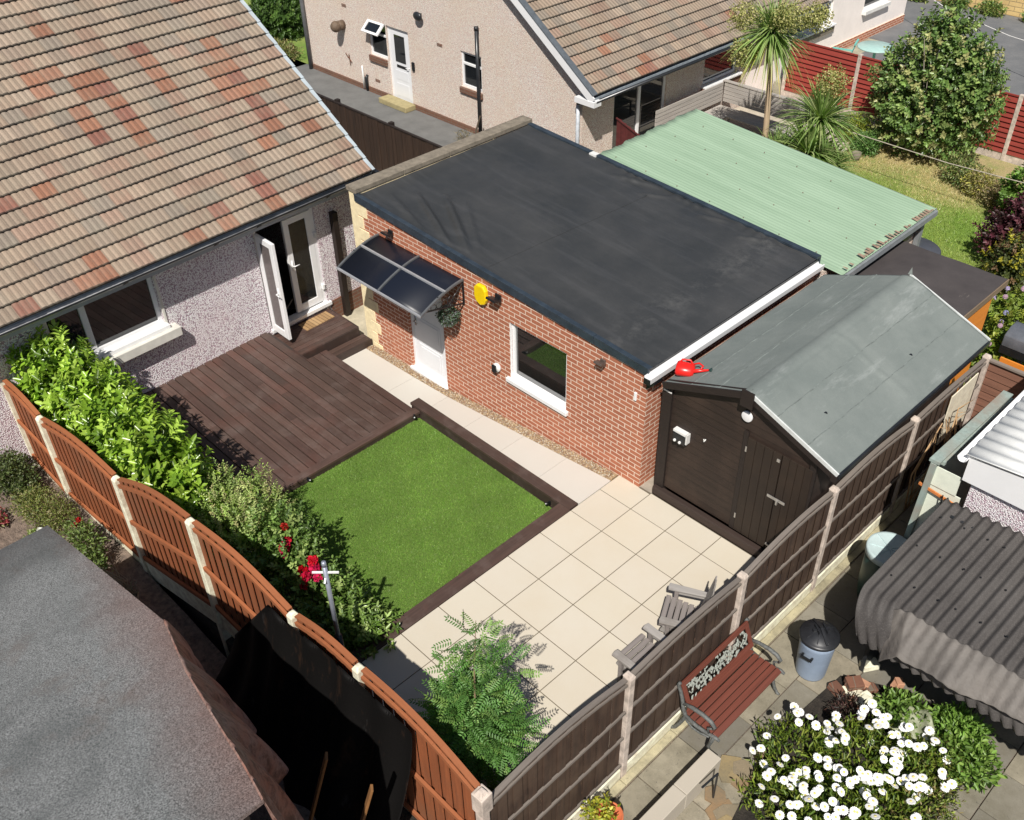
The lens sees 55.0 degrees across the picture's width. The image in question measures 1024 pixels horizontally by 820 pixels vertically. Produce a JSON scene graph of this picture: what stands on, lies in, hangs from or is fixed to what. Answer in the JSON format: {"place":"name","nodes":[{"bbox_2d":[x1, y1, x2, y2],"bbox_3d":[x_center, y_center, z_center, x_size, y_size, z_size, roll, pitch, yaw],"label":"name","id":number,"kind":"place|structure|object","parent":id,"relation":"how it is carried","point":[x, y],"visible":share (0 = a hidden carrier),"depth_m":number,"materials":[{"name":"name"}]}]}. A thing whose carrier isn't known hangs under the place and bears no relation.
{"place":"outdoors","nodes":[
{"label":"outdoors","id":0,"kind":"place"},
{"bbox_2d":[0,525,263,819],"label":"felt roofed shed","id":1,"kind":"structure","parent":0,"point":[105,714],"depth_m":7.73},
{"bbox_2d":[163,619,303,819],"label":"brown tarpaulin","id":2,"kind":"object","parent":1,"relation":"hanging from","point":[264,766],"visible":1,"depth_m":7.92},
{"bbox_2d":[0,463,315,819],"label":"garden soil","id":3,"kind":"structure","parent":0,"point":[155,598],"depth_m":13.16,"materials":[{"name":"brown soil"}]},
{"bbox_2d":[0,446,48,504],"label":"dark shrub","id":4,"kind":"object","parent":3,"relation":"on","point":[8,478],"visible":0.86,"depth_m":14.32,"materials":[{"name":"green plant"}]},
{"bbox_2d":[3,483,80,536],"bbox_3d":[-6.656,1.361,13.906,0.733,0.635,1.337,-64,69,-48],"label":"spirea","id":5,"kind":"object","parent":3,"relation":"on","point":[46,514],"visible":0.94,"depth_m":13.84,"materials":[{"name":"green plant"}]},
{"bbox_2d":[57,515,113,573],"bbox_3d":[-5.729,1.750,13.209,0.482,0.835,1.161,-32,47,-33],"label":"red rose","id":6,"kind":"object","parent":3,"relation":"on","point":[97,553],"visible":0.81,"depth_m":13.14,"materials":[{"name":"green plant"}]},
{"bbox_2d":[98,555,138,599],"bbox_3d":[-5.021,2.262,12.631,0.315,0.688,1.058,-32,47,-33],"label":"dead bush","id":7,"kind":"object","parent":3,"relation":"on","point":[121,582],"visible":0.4,"depth_m":12.70,"materials":[{"name":"brown plant"}]},
{"bbox_2d":[308,752,327,819],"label":"timber offcut","id":8,"kind":"object","parent":3,"relation":"on","point":[319,785],"visible":1,"depth_m":9.21,"materials":[{"name":"brown wood"}]},
{"bbox_2d":[360,784,372,819],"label":"timber offcut","id":9,"kind":"object","parent":3,"relation":"on","point":[367,804],"visible":1,"depth_m":8.71,"materials":[{"name":"brown wood"}]},
{"bbox_2d":[85,496,464,819],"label":"planting bed","id":10,"kind":"object","parent":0,"point":[207,627],"visible":0.03,"depth_m":12.63,"materials":[{"name":"soil"}]},
{"bbox_2d":[3,319,234,585],"bbox_3d":[-5.450,0.343,13.655,1.458,2.388,5.271,-32,47,-33],"label":"laurel hedge","id":11,"kind":"object","parent":10,"relation":"on","point":[124,429],"visible":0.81,"depth_m":12.94,"materials":[{"name":"green plant"}]},
{"bbox_2d":[175,457,295,582],"bbox_3d":[-3.626,1.507,12.762,1.494,1.549,1.963,-59,65,-47],"label":"variegated shrub","id":12,"kind":"object","parent":10,"relation":"on","point":[240,499],"visible":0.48,"depth_m":12.56,"materials":[{"name":"green plant"}]},
{"bbox_2d":[228,493,382,662],"bbox_3d":[-2.515,2.100,12.031,1.170,1.660,2.481,-32,47,-33],"label":"rose bush","id":13,"kind":"object","parent":10,"relation":"on","point":[292,548],"visible":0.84,"depth_m":12.00,"materials":[{"name":"green plant"}]},
{"bbox_2d":[312,560,345,670],"bbox_3d":[-1.938,2.436,10.884,0.268,2.190,0.128,-15,40,-17],"label":"rotary dryer","id":14,"kind":"object","parent":10,"relation":"on","point":[338,636],"visible":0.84,"depth_m":10.53,"materials":[{"name":"grey metal"}]},
{"bbox_2d":[310,577,402,659],"bbox_3d":[-1.894,2.574,11.954,1.229,0.996,0.957,9,39,13],"label":"rhododendron","id":15,"kind":"object","parent":10,"relation":"on","point":[381,618],"visible":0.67,"depth_m":11.78,"materials":[{"name":"green plant"}]},
{"bbox_2d":[244,0,308,66],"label":"lawn","id":16,"kind":"structure","parent":0,"point":[300,43],"depth_m":30.69,"materials":[{"name":"green plant"}]},
{"bbox_2d":[248,0,303,40],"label":"clipped bush","id":17,"kind":"object","parent":16,"relation":"on","point":[289,25],"visible":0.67,"depth_m":30.76,"materials":[{"name":"green plant"}]},
{"bbox_2d":[274,37,303,60],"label":"shrub","id":18,"kind":"object","parent":16,"relation":"on","point":[282,44],"visible":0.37,"depth_m":29.61,"materials":[{"name":"green plant"}]},
{"bbox_2d":[343,305,367,336],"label":"side path","id":19,"kind":"structure","parent":0,"point":[357,316],"depth_m":18.36,"materials":[{"name":"concrete"}]},
{"bbox_2d":[274,308,372,360],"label":"timber steps","id":20,"kind":"structure","parent":19,"relation":"on","point":[339,336],"depth_m":17.42,"materials":[{"name":"brown wood"}]},
{"bbox_2d":[298,311,334,330],"bbox_3d":[-3.524,-1.611,17.743,0.260,0.014,0.630,30,48,33],"label":"door mat","id":21,"kind":"object","parent":20,"relation":"on","point":[315,321],"depth_m":17.72,"materials":[{"name":"fabric"}]},
{"bbox_2d":[328,210,351,315],"bbox_3d":[-3.112,-2.628,17.826,0.110,2.120,0.110,-32,47,-33],"label":"timber post","id":22,"kind":"object","parent":19,"relation":"on","point":[337,245],"visible":0.92,"depth_m":17.69,"materials":[{"name":"brown wood"}]},
{"bbox_2d":[291,59,473,145],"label":"alley","id":23,"kind":"structure","parent":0,"point":[430,128],"depth_m":26.46,"materials":[{"name":"grey concrete"}]},
{"bbox_2d":[315,92,442,170],"bbox_3d":[-3.396,-6.152,22.762,0.150,1.630,10.908,-32,47,-33],"label":"alley fence","id":24,"kind":"object","parent":23,"relation":"on","point":[381,145],"visible":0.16,"depth_m":22.22,"materials":[{"name":"brown wood"}]},
{"bbox_2d":[264,418,550,626],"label":"lawn","id":25,"kind":"structure","parent":0,"point":[421,517],"depth_m":13.80,"materials":[{"name":"green plant"}]},
{"bbox_2d":[343,349,610,504],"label":"path","id":26,"kind":"structure","parent":0,"point":[577,483],"depth_m":15.23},
{"bbox_2d":[410,398,577,510],"bbox_3d":[-0.339,0.830,14.736,0.177,0.624,3.435,-32,47,-33],"label":"sleeper border","id":27,"kind":"object","parent":26,"relation":"on","point":[508,467],"visible":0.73,"depth_m":14.49,"materials":[{"name":"brown wood"}]},
{"bbox_2d":[367,344,617,480],"bbox_3d":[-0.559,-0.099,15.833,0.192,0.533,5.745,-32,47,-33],"label":"gravel","id":28,"kind":"structure","parent":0,"point":[541,439],"depth_m":15.52,"materials":[{"name":"beige gravel"}]},
{"bbox_2d":[160,424,956,647],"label":"ground","id":29,"kind":"structure","parent":0,"point":[708,513],"depth_m":14.60,"materials":[{"name":"soil"}]},
{"bbox_2d":[0,0,379,472],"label":"bungalow","id":30,"kind":"object","parent":29,"relation":"on","point":[177,177],"visible":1,"depth_m":15.64,"materials":[{"name":"tile"}]},
{"bbox_2d":[43,277,162,352],"bbox_3d":[-6.201,-1.390,14.912,0.060,0.965,1.760,30,48,33],"label":"window","id":31,"kind":"structure","parent":30,"relation":"in","point":[111,319],"depth_m":15.05,"materials":[{"name":"white plastic"}]},
{"bbox_2d":[253,208,331,339],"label":"french doors","id":32,"kind":"structure","parent":30,"relation":"in","point":[299,235],"depth_m":17.07,"materials":[{"name":"white plastic"}]},
{"bbox_2d":[0,379,492,819],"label":"boundary fence","id":33,"kind":"object","parent":29,"relation":"on","point":[72,462],"visible":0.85,"depth_m":11.52,"materials":[{"name":"wood"}]},
{"bbox_2d":[216,605,411,819],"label":"black sheeting","id":34,"kind":"object","parent":33,"relation":"hanging from","point":[303,702],"visible":0.92,"depth_m":10.15,"materials":[{"name":"black plastic"}]},
{"bbox_2d":[141,332,419,561],"bbox_3d":[-4.300,0.436,15.485,4.436,0.626,3.694,-32,47,-33],"label":"decking","id":35,"kind":"object","parent":29,"relation":"on","point":[293,418],"visible":0.6,"depth_m":15.51,"materials":[{"name":"brown wood"}]},
{"bbox_2d":[350,503,569,665],"bbox_3d":[-0.736,2.480,12.652,4.093,0.626,0.203,-32,47,-33],"label":"sleeper border","id":36,"kind":"object","parent":29,"relation":"on","point":[408,619],"visible":0.39,"depth_m":12.59,"materials":[{"name":"brown wood"}]},
{"bbox_2d":[336,115,824,486],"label":"brick annexe","id":37,"kind":"structure","parent":29,"relation":"on","point":[594,298],"depth_m":14.82,"materials":[{"name":"brick"}]},
{"bbox_2d":[413,298,447,383],"bbox_3d":[-1.375,-1.324,16.147,0.104,1.855,0.784,-32,47,-33],"label":"door","id":38,"kind":"structure","parent":37,"relation":"in","point":[429,333],"depth_m":16.32,"materials":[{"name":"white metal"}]},
{"bbox_2d":[435,294,460,327],"bbox_3d":[-0.975,-1.519,15.025,0.378,0.542,0.380,-32,47,-33],"label":"topiary ball","id":39,"kind":"object","parent":37,"relation":"hanging from","point":[444,319],"visible":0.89,"depth_m":15.02,"materials":[{"name":"green plant"}]},
{"bbox_2d":[512,324,566,406],"bbox_3d":[0.428,-0.674,14.341,0.060,0.995,1.150,-32,47,-33],"label":"window","id":40,"kind":"structure","parent":37,"relation":"in","point":[537,363],"depth_m":14.39,"materials":[{"name":"white plastic"}]},
{"bbox_2d":[490,353,991,819],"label":"weathered fence","id":41,"kind":"object","parent":29,"relation":"on","point":[540,782],"visible":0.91,"depth_m":11.14,"materials":[{"name":"wood"}]},
{"bbox_2d":[936,373,978,444],"bbox_3d":[6.450,-0.014,14.228,0.800,0.880,0.015,-32,47,-33],"label":"plywood offcut","id":42,"kind":"object","parent":41,"relation":"attached to","point":[961,396],"visible":0.93,"depth_m":14.16,"materials":[{"name":"beige wood"}]},
{"bbox_2d":[969,358,1023,421],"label":"lap fence","id":43,"kind":"object","parent":41,"relation":"attached to","point":[1000,377],"visible":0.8,"depth_m":14.34,"materials":[{"name":"brown wood"}]},
{"bbox_2d":[652,268,990,598],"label":"garden shed","id":44,"kind":"structure","parent":29,"relation":"on","point":[776,422],"depth_m":12.43,"materials":[{"name":"wood"}]},
{"bbox_2d":[675,358,712,376],"bbox_3d":[2.323,-0.511,12.520,0.456,0.211,0.240,12,40,17],"label":"watering can","id":45,"kind":"object","parent":44,"relation":"on","point":[685,369],"visible":1,"depth_m":12.48,"materials":[{"name":"red plastic"}]},
{"bbox_2d":[733,436,782,546],"bbox_3d":[3.062,1.044,12.319,0.032,1.570,0.495,-32,47,-33],"label":"door","id":46,"kind":"structure","parent":44,"relation":"in","point":[761,469],"depth_m":12.27,"materials":[{"name":"wood"}]},
{"bbox_2d":[765,455,812,563],"bbox_3d":[3.338,1.231,12.074,0.065,1.570,0.508,-32,47,-33],"label":"door","id":47,"kind":"structure","parent":44,"relation":"in","point":[794,480],"depth_m":11.89,"materials":[{"name":"wood"}]},
{"bbox_2d":[780,36,1023,166],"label":"red fence","id":48,"kind":"object","parent":29,"relation":"on","point":[1007,144],"visible":0.45,"depth_m":25.18,"materials":[{"name":"wood"}]},
{"bbox_2d":[937,0,1023,17],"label":"stone wall","id":49,"kind":"structure","parent":29,"relation":"on","point":[1016,8],"depth_m":31.09,"materials":[{"name":"stone"}]},
{"bbox_2d":[361,476,787,819],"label":"patio","id":50,"kind":"structure","parent":0,"point":[575,597],"depth_m":12.25,"materials":[{"name":"stone"}]},
{"bbox_2d":[403,611,550,790],"bbox_3d":[-0.355,3.013,9.816,1.360,2.149,1.433,-32,47,-33],"label":"rowan sapling","id":51,"kind":"object","parent":50,"relation":"on","point":[460,694],"visible":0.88,"depth_m":9.73,"materials":[{"name":"green plant"}]},
{"bbox_2d":[612,623,679,685],"bbox_3d":[1.540,2.743,11.017,0.639,0.910,0.594,-32,47,-33],"label":"garden chair","id":52,"kind":"object","parent":50,"relation":"on","point":[624,663],"visible":0.34,"depth_m":11.18,"materials":[{"name":"grey wood"}]},
{"bbox_2d":[658,576,716,650],"bbox_3d":[2.065,2.342,11.511,0.594,0.910,0.639,11,40,15],"label":"garden chair","id":53,"kind":"object","parent":50,"relation":"on","point":[677,605],"visible":0.56,"depth_m":11.65,"materials":[{"name":"grey wood"}]},
{"bbox_2d":[299,0,906,152],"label":"pebbledash house","id":54,"kind":"structure","parent":0,"point":[585,73],"depth_m":23.80,"materials":[{"name":"beige paint"}]},
{"bbox_2d":[361,19,389,58],"bbox_3d":[-3.645,-9.870,26.227,0.364,0.930,0.780,-32,47,-33],"label":"window","id":55,"kind":"structure","parent":54,"relation":"in","point":[376,30],"depth_m":26.20,"materials":[{"name":"white plastic"}]},
{"bbox_2d":[389,28,412,102],"bbox_3d":[-2.951,-9.121,26.153,0.110,1.898,0.796,-32,47,-33],"label":"side door","id":56,"kind":"structure","parent":54,"relation":"in","point":[399,43],"depth_m":26.13,"materials":[{"name":"white plastic"}]},
{"bbox_2d":[461,51,481,91],"bbox_3d":[-0.951,-8.341,24.179,0.060,0.880,0.760,-32,47,-33],"label":"window","id":57,"kind":"structure","parent":54,"relation":"in","point":[468,60],"depth_m":24.24,"materials":[{"name":"white plastic"}]},
{"bbox_2d":[612,76,665,147],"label":"patio doors","id":58,"kind":"structure","parent":54,"relation":"in","point":[637,107],"depth_m":23.56,"materials":[{"name":"black glass"}]},
{"bbox_2d":[703,49,735,83],"bbox_3d":[5.265,-8.881,25.014,1.430,0.860,0.060,-32,47,-33],"label":"window","id":59,"kind":"structure","parent":54,"relation":"in","point":[715,67],"depth_m":25.08,"materials":[{"name":"white glass"}]},
{"bbox_2d":[655,79,807,146],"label":"garden wall","id":60,"kind":"structure","parent":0,"point":[705,98],"depth_m":24.67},
{"bbox_2d":[722,97,875,151],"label":"terrace","id":61,"kind":"structure","parent":0,"point":[756,130],"depth_m":25.34,"materials":[{"name":"beige stone"}]},
{"bbox_2d":[616,117,639,145],"bbox_3d":[2.692,-5.598,21.829,0.055,1.584,1.069,-32,47,-33],"label":"timber screen","id":62,"kind":"object","parent":61,"relation":"on","point":[624,132],"visible":0.27,"depth_m":21.67,"materials":[{"name":"red paint"}]},
{"bbox_2d":[721,0,834,137],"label":"cabbage palm","id":63,"kind":"object","parent":61,"relation":"on","point":[773,21],"visible":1,"depth_m":20.81,"materials":[{"name":"green plant"}]},
{"bbox_2d":[593,498,1023,819],"bbox_3d":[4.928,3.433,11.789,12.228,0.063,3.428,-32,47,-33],"label":"paving","id":64,"kind":"structure","parent":0,"point":[834,603],"depth_m":11.47,"materials":[{"name":"beige concrete"}]},
{"bbox_2d":[579,791,623,819],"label":"potted plant","id":65,"kind":"object","parent":64,"relation":"on","point":[605,809],"visible":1,"depth_m":10.32,"materials":[{"name":"green plant"}]},
{"bbox_2d":[639,749,720,819],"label":"wall","id":66,"kind":"structure","parent":64,"relation":"on","point":[677,798],"depth_m":10.59,"materials":[{"name":"white concrete"}]},
{"bbox_2d":[671,618,784,749],"bbox_3d":[2.512,3.209,11.368,1.322,0.910,0.678,-32,47,-33],"label":"park bench","id":67,"kind":"object","parent":64,"relation":"on","point":[762,682],"visible":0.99,"depth_m":11.29,"materials":[{"name":"wood"}]},
{"bbox_2d":[705,748,767,819],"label":"crazy paving","id":68,"kind":"structure","parent":64,"relation":"on","point":[721,807],"depth_m":10.89,"materials":[{"name":"beige stone"}]},
{"bbox_2d":[579,482,922,819],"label":"kerb","id":69,"kind":"structure","parent":64,"relation":"on","point":[650,756],"depth_m":12.54,"materials":[{"name":"beige concrete"}]},
{"bbox_2d":[795,618,839,681],"bbox_3d":[3.660,2.880,11.834,0.507,0.804,0.476,-7,39,-7],"label":"dustbin","id":70,"kind":"object","parent":64,"relation":"on","point":[819,641],"visible":1,"depth_m":11.65,"materials":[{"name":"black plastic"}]},
{"bbox_2d":[732,676,989,819],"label":"flower bed","id":71,"kind":"object","parent":64,"relation":"on","point":[816,706],"visible":0.18,"depth_m":11.11,"materials":[{"name":"white plant"}]},
{"bbox_2d":[732,699,956,819],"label":"daisy clump","id":72,"kind":"object","parent":71,"relation":"on","point":[892,757],"visible":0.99,"depth_m":10.64,"materials":[{"name":"white plant"}]},
{"bbox_2d":[824,690,875,728],"bbox_3d":[3.946,3.490,11.428,0.571,0.448,0.554,-32,47,-33],"label":"withered plant","id":73,"kind":"object","parent":71,"relation":"on","point":[841,706],"visible":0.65,"depth_m":11.45,"materials":[{"name":"brown plant"}]},
{"bbox_2d":[827,657,904,710],"bbox_3d":[4.279,3.317,11.759,0.805,0.216,0.690,-22,42,-24],"label":"rubble heap","id":74,"kind":"object","parent":71,"relation":"on","point":[857,683],"visible":0.75,"depth_m":11.72,"materials":[{"name":"stone"}]},
{"bbox_2d":[889,706,944,773],"bbox_3d":[4.650,3.618,11.160,0.700,0.318,0.750,-32,47,-33],"label":"plant","id":75,"kind":"object","parent":71,"relation":"on","point":[921,728],"visible":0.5,"depth_m":11.13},
{"bbox_2d":[881,734,970,819],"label":"trailing herb","id":76,"kind":"object","parent":71,"relation":"on","point":[935,778],"visible":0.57,"depth_m":10.54,"materials":[{"name":"green plant"}]},
{"bbox_2d":[873,685,1007,793],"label":"leafy weeds","id":77,"kind":"object","parent":71,"relation":"on","point":[891,698],"visible":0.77,"depth_m":10.82,"materials":[{"name":"green plant"}]},
{"bbox_2d":[928,700,998,759],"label":"bright weeds","id":78,"kind":"object","parent":71,"relation":"on","point":[962,716],"visible":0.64,"depth_m":11.01,"materials":[{"name":"green plant"}]},
{"bbox_2d":[857,532,906,596],"bbox_3d":[4.800,2.094,12.716,0.584,0.903,0.584,-32,47,-33],"label":"water butt","id":79,"kind":"object","parent":64,"relation":"on","point":[881,548],"visible":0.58,"depth_m":12.52,"materials":[{"name":"plastic"}]},
{"bbox_2d":[855,498,1023,735],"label":"corrugated canopy","id":80,"kind":"object","parent":64,"relation":"on","point":[940,602],"visible":1,"depth_m":10.79,"materials":[{"name":"grey metal"}]},
{"bbox_2d":[904,390,1013,538],"bbox_3d":[5.924,1.100,12.896,2.077,2.201,0.544,-32,47,-33],"label":"cold frame lean to","id":81,"kind":"object","parent":64,"relation":"on","point":[942,482],"visible":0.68,"depth_m":12.20,"materials":[{"name":"grey wood"}]},
{"bbox_2d":[957,390,1023,534],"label":"garage","id":82,"kind":"structure","parent":64,"relation":"on","point":[992,452],"depth_m":11.45,"materials":[{"name":"white"}]},
{"bbox_2d":[999,356,1023,370],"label":"orange boarding","id":83,"kind":"object","parent":64,"relation":"on","point":[1011,363],"visible":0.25,"depth_m":14.55,"materials":[{"name":"orange wood"}]},
{"bbox_2d":[772,38,877,94],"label":"yard","id":84,"kind":"structure","parent":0,"point":[857,50],"depth_m":28.76,"materials":[{"name":"beige concrete"}]},
{"bbox_2d":[857,41,894,58],"bbox_3d":[9.973,-9.662,27.137,1.000,0.760,1.000,-32,47,-33],"label":"patio table","id":85,"kind":"object","parent":84,"relation":"on","point":[874,47],"visible":0.77,"depth_m":26.90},
{"bbox_2d":[779,108,1023,182],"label":"washing line","id":86,"kind":"object","parent":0,"point":[931,157],"visible":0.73,"depth_m":21.15,"materials":[{"name":"grey plastic"}]},
{"bbox_2d":[840,116,1023,429],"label":"lawn","id":87,"kind":"structure","parent":0,"point":[1002,168],"depth_m":22.42,"materials":[{"name":"green plant"}]},
{"bbox_2d":[600,109,937,281],"bbox_3d":[4.250,-2.918,17.476,2.895,2.904,5.040,-32,47,-33],"label":"lean to","id":88,"kind":"object","parent":87,"relation":"on","point":[841,221],"visible":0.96,"depth_m":16.53,"materials":[{"name":"green paint"}]},
{"bbox_2d":[754,61,872,177],"bbox_3d":[6.586,-6.236,21.711,2.944,2.784,3.320,-32,47,-33],"label":"cabbage palm","id":89,"kind":"object","parent":87,"relation":"on","point":[813,141],"visible":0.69,"depth_m":21.48,"materials":[{"name":"green plant"}]},
{"bbox_2d":[836,111,875,143],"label":"border plant","id":90,"kind":"object","parent":87,"relation":"on","point":[860,124],"visible":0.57,"depth_m":24.14,"materials":[{"name":"green plant"}]},
{"bbox_2d":[849,129,882,157],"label":"border plant","id":91,"kind":"object","parent":87,"relation":"on","point":[863,146],"visible":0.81,"depth_m":23.62,"materials":[{"name":"green plant"}]},
{"bbox_2d":[833,241,1008,411],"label":"shed","id":92,"kind":"structure","parent":87,"relation":"on","point":[968,292],"depth_m":15.14,"materials":[{"name":"brown wood"}]},
{"bbox_2d":[919,237,940,254],"bbox_3d":[7.672,-2.821,19.019,1.040,0.728,1.040,-32,47,-33],"label":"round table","id":93,"kind":"object","parent":87,"relation":"on","point":[927,244],"visible":0.14,"depth_m":18.82,"materials":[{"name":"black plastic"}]},
{"bbox_2d":[862,0,1010,162],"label":"camellia bush","id":94,"kind":"object","parent":87,"relation":"on","point":[964,72],"visible":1,"depth_m":22.31,"materials":[{"name":"green plant"}]},
{"bbox_2d":[938,151,984,188],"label":"border plant","id":95,"kind":"object","parent":87,"relation":"on","point":[949,168],"visible":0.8,"depth_m":22.25,"materials":[{"name":"green plant"}]},
{"bbox_2d":[959,165,1001,201],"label":"border plant","id":96,"kind":"object","parent":87,"relation":"on","point":[985,178],"visible":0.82,"depth_m":21.77,"materials":[{"name":"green plant"}]},
{"bbox_2d":[970,286,1023,365],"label":"hydrangea","id":97,"kind":"object","parent":87,"relation":"on","point":[1006,311],"visible":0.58,"depth_m":17.03,"materials":[{"name":"green plant"}]},
{"bbox_2d":[972,191,1023,258],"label":"purple shrub","id":98,"kind":"object","parent":87,"relation":"on","point":[1002,221],"visible":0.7,"depth_m":19.14,"materials":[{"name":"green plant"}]},
{"bbox_2d":[978,228,1023,294],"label":"golden shrub","id":99,"kind":"object","parent":87,"relation":"on","point":[1007,258],"visible":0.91,"depth_m":18.37,"materials":[{"name":"yellow plant"}]},
{"bbox_2d":[980,178,1021,213],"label":"border plant","id":100,"kind":"object","parent":87,"relation":"on","point":[996,187],"visible":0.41,"depth_m":21.32,"materials":[{"name":"green plant"}]},
{"bbox_2d":[996,162,1023,216],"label":"laurel shrub","id":101,"kind":"object","parent":87,"relation":"on","point":[1017,175],"visible":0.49,"depth_m":20.40,"materials":[{"name":"green plant"}]},
{"bbox_2d":[998,321,1023,361],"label":"barbecue","id":102,"kind":"object","parent":87,"relation":"on","point":[1012,345],"visible":0.84,"depth_m":16.00,"materials":[{"name":"grey metal"}]},
{"bbox_2d":[861,0,1023,94],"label":"driveway","id":103,"kind":"structure","parent":0,"point":[1013,26],"depth_m":29.83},
{"bbox_2d":[977,0,1008,18],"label":"wall plant","id":104,"kind":"object","parent":103,"relation":"on","point":[987,5],"depth_m":31.01,"materials":[{"name":"green plant"}]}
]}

